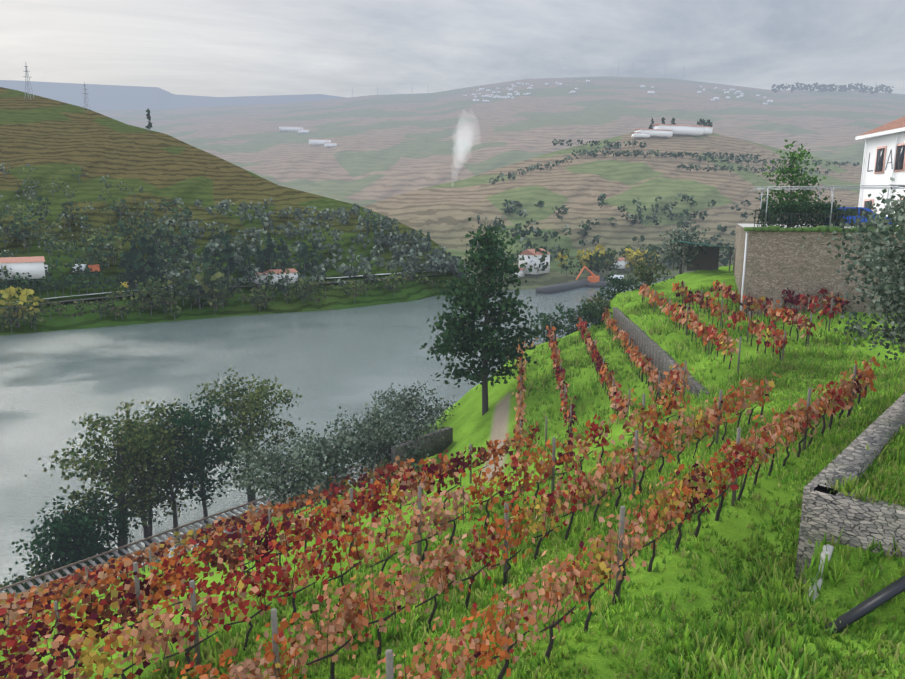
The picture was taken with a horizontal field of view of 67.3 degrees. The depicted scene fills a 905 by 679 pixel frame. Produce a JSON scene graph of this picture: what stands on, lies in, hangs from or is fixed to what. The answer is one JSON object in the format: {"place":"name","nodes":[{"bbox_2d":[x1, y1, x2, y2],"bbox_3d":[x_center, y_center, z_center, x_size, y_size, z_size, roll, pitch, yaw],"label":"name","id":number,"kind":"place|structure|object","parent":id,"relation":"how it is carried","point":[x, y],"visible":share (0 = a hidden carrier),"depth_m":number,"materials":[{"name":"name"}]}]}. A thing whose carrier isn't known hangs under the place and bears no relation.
{"place":"outdoors","nodes":[
{"label":"outdoors","id":0,"kind":"place"},
{"bbox_2d":[0,80,346,109],"bbox_3d":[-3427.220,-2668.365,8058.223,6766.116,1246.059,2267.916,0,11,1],"label":"mountains","id":1,"kind":"structure","parent":0,"point":[109,97],"depth_m":8781.43,"materials":[{"name":"blue"}]},
{"bbox_2d":[9,270,437,302],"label":"bank road","id":2,"kind":"structure","parent":0,"point":[172,287],"depth_m":213.59,"materials":[{"name":"grey asphalt"}]},
{"bbox_2d":[0,87,470,335],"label":"hill","id":3,"kind":"structure","parent":0,"point":[50,139],"depth_m":291.06,"materials":[{"name":"green plant"}]},
{"bbox_2d":[0,274,443,307],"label":"road wall","id":4,"kind":"structure","parent":3,"relation":"on","point":[180,290],"depth_m":209.25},
{"bbox_2d":[0,82,894,332],"bbox_3d":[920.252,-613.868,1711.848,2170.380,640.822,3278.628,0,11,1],"label":"trees","id":5,"kind":"object","parent":3,"relation":"on","point":[216,278],"depth_m":249.86,"materials":[{"name":"green plant"}]},
{"bbox_2d":[0,277,672,592],"bbox_3d":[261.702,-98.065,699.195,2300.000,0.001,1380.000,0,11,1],"label":"river water","id":6,"kind":"structure","parent":0,"point":[55,384],"depth_m":135.71,"materials":[{"name":"grey liquid"}]},
{"bbox_2d":[47,271,621,293],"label":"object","id":7,"kind":"object","parent":6,"relation":"on","point":[560,287],"visible":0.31,"depth_m":287.65,"materials":[{"name":"grey"}]},
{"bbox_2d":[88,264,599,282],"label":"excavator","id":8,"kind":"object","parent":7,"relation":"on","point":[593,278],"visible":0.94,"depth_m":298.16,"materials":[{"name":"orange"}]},
{"bbox_2d":[0,265,904,678],"bbox_3d":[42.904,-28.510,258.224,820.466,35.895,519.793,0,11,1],"label":"ground","id":9,"kind":"structure","parent":0,"point":[468,423],"depth_m":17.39,"materials":[{"name":"green plant"}]},
{"bbox_2d":[0,461,369,600],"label":"railway rails","id":10,"kind":"object","parent":9,"relation":"on","point":[66,566],"depth_m":55.84,"materials":[{"name":"grey metal"}]},
{"bbox_2d":[0,461,380,594],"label":"railway sleepers","id":11,"kind":"object","parent":9,"relation":"on","point":[58,574],"visible":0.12,"depth_m":56.74},
{"bbox_2d":[44,264,623,280],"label":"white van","id":12,"kind":"object","parent":9,"relation":"on","point":[83,267],"visible":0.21,"depth_m":214.53,"materials":[{"name":"white"}]},
{"bbox_2d":[391,427,452,469],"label":"vineyard wall","id":13,"kind":"structure","parent":9,"relation":"on","point":[440,445],"depth_m":49.42,"materials":[{"name":"stone"}]},
{"bbox_2d":[14,280,856,678],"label":"vineyard posts","id":14,"kind":"object","parent":9,"relation":"on","point":[388,652],"visible":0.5,"depth_m":17.88,"materials":[{"name":"wood"}]},
{"bbox_2d":[0,280,886,678],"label":"vine","id":15,"kind":"object","parent":9,"relation":"on","point":[104,576],"depth_m":14.93,"materials":[{"name":"red plant"}]},
{"bbox_2d":[0,205,904,613],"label":"tree","id":16,"kind":"object","parent":9,"relation":"on","point":[64,531],"depth_m":60.14,"materials":[{"name":"green plant"}]},
{"bbox_2d":[217,177,904,512],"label":"olive trees","id":17,"kind":"object","parent":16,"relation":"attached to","point":[310,467],"visible":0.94,"depth_m":44.39,"materials":[{"name":"green plant"}]},
{"bbox_2d":[613,307,708,398],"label":"vineyard wall","id":18,"kind":"structure","parent":9,"relation":"on","point":[661,360],"depth_m":43.64,"materials":[{"name":"stone"}]},
{"bbox_2d":[672,245,731,272],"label":"shed frame","id":19,"kind":"object","parent":9,"relation":"on","point":[711,262],"visible":0.75,"depth_m":79.62,"materials":[{"name":"grey metal"}]},
{"bbox_2d":[668,240,734,248],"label":"shed roof","id":20,"kind":"structure","parent":19,"relation":"on","point":[704,244],"depth_m":75.25,"materials":[{"name":"grey metal"}]},
{"bbox_2d":[733,224,904,316],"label":"terrace wall","id":21,"kind":"structure","parent":9,"relation":"on","point":[777,263],"depth_m":46.38,"materials":[{"name":"stone"}]},
{"bbox_2d":[740,231,747,310],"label":"drainpipe","id":22,"kind":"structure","parent":21,"relation":"attached to","point":[744,268],"depth_m":47.81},
{"bbox_2d":[806,544,833,600],"bbox_3d":[6.228,4.022,11.542,0.546,1.018,0.150,-8,13,-35],"label":"leaning plank","id":23,"kind":"object","parent":9,"relation":"on","point":[830,548],"visible":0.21,"depth_m":11.53,"materials":[{"name":"grey wood"}]},
{"bbox_2d":[795,393,904,583],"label":"vineyard wall","id":24,"kind":"structure","parent":9,"relation":"on","point":[834,513],"depth_m":11.74,"materials":[{"name":"stone"}]},
{"bbox_2d":[825,575,904,633],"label":"pipe","id":25,"kind":"object","parent":9,"relation":"on","point":[874,602],"visible":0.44,"depth_m":10.66,"materials":[{"name":"grey plastic"}]},
{"bbox_2d":[0,0,904,97],"label":"sky","id":26,"kind":"structure","parent":0,"point":[211,48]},
{"bbox_2d":[451,114,480,177],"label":"smoke plume","id":27,"kind":"object","parent":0,"point":[467,142],"visible":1,"depth_m":488.76,"materials":[{"name":"white"}]},
{"bbox_2d":[92,76,904,206],"bbox_3d":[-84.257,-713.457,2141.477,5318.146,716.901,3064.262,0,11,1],"label":"hill ridge","id":28,"kind":"structure","parent":0,"point":[391,145],"depth_m":1884.77,"materials":[{"name":"green plant"}]},
{"bbox_2d":[0,79,772,284],"bbox_3d":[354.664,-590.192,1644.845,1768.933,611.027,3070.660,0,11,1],"label":"buildings","id":29,"kind":"structure","parent":28,"relation":"on","point":[35,270],"depth_m":612.36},
{"bbox_2d":[23,61,875,106],"bbox_3d":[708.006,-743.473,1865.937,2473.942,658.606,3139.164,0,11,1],"label":"pylons","id":30,"kind":"object","parent":28,"relation":"on","point":[27,75],"visible":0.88,"depth_m":407.01,"materials":[{"name":"silver metal"}]},
{"bbox_2d":[329,132,861,309],"bbox_3d":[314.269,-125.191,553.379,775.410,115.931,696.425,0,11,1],"label":"hillside","id":31,"kind":"structure","parent":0,"point":[442,213],"depth_m":460.46,"materials":[{"name":"green plant"}]},
{"bbox_2d":[738,224,852,227],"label":"terrace pavement","id":32,"kind":"structure","parent":0,"point":[746,225],"depth_m":67.06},
{"bbox_2d":[749,140,857,231],"bbox_3d":[32.659,-11.460,51.129,21.137,7.520,9.148,0,11,1],"label":"terrace shrub","id":33,"kind":"object","parent":32,"relation":"on","point":[801,205],"depth_m":50.29,"materials":[{"name":"green plant"}]},
{"bbox_2d":[754,212,893,227],"bbox_3d":[32.191,-7.559,43.336,23.735,1.169,0.030,4,11,20],"label":"terrace fence","id":34,"kind":"object","parent":32,"relation":"on","point":[799,214],"visible":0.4,"depth_m":46.32,"materials":[{"name":"blue metal"}]},
{"bbox_2d":[744,226,904,231],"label":"terrace grass","id":35,"kind":"structure","parent":32,"relation":"on","point":[810,229],"depth_m":45.58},
{"bbox_2d":[753,185,904,226],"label":"pergola frame","id":36,"kind":"object","parent":32,"relation":"on","point":[822,187],"visible":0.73,"depth_m":47.73,"materials":[{"name":"white metal"}]},
{"bbox_2d":[823,207,891,225],"bbox_3d":[29.591,-8.986,49.684,4.757,1.360,3.208,0,11,1],"label":"car body","id":37,"kind":"object","parent":32,"relation":"on","point":[854,217],"visible":0.15,"depth_m":48.91,"materials":[{"name":"blue metal"}]},
{"bbox_2d":[835,208,874,215],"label":"car windows","id":38,"kind":"structure","parent":37,"relation":"attached to","point":[857,209],"depth_m":48.93,"materials":[{"name":"glass"}]},
{"bbox_2d":[855,127,904,216],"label":"house trim","id":39,"kind":"structure","parent":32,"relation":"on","point":[897,130],"depth_m":56.41,"materials":[{"name":"white paint"}]},
{"bbox_2d":[858,131,904,225],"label":"house walls","id":40,"kind":"structure","parent":0,"point":[872,145],"depth_m":57.19,"materials":[{"name":"white paint"}]},
{"bbox_2d":[867,149,892,171],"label":"house letters","id":41,"kind":"object","parent":40,"relation":"attached to","point":[887,161],"visible":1,"depth_m":56.15,"materials":[{"name":"grey metal"}]},
{"bbox_2d":[858,116,904,135],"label":"house roof","id":42,"kind":"structure","parent":40,"relation":"on","point":[898,123],"depth_m":57.69,"materials":[{"name":"orange tile"}]},
{"bbox_2d":[863,143,904,210],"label":"window frames","id":43,"kind":"structure","parent":40,"relation":"attached to","point":[882,171],"depth_m":56.64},
{"bbox_2d":[864,145,904,209],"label":"window panes","id":44,"kind":"structure","parent":43,"relation":"in","point":[899,158],"depth_m":56.73,"materials":[{"name":"black glass"}]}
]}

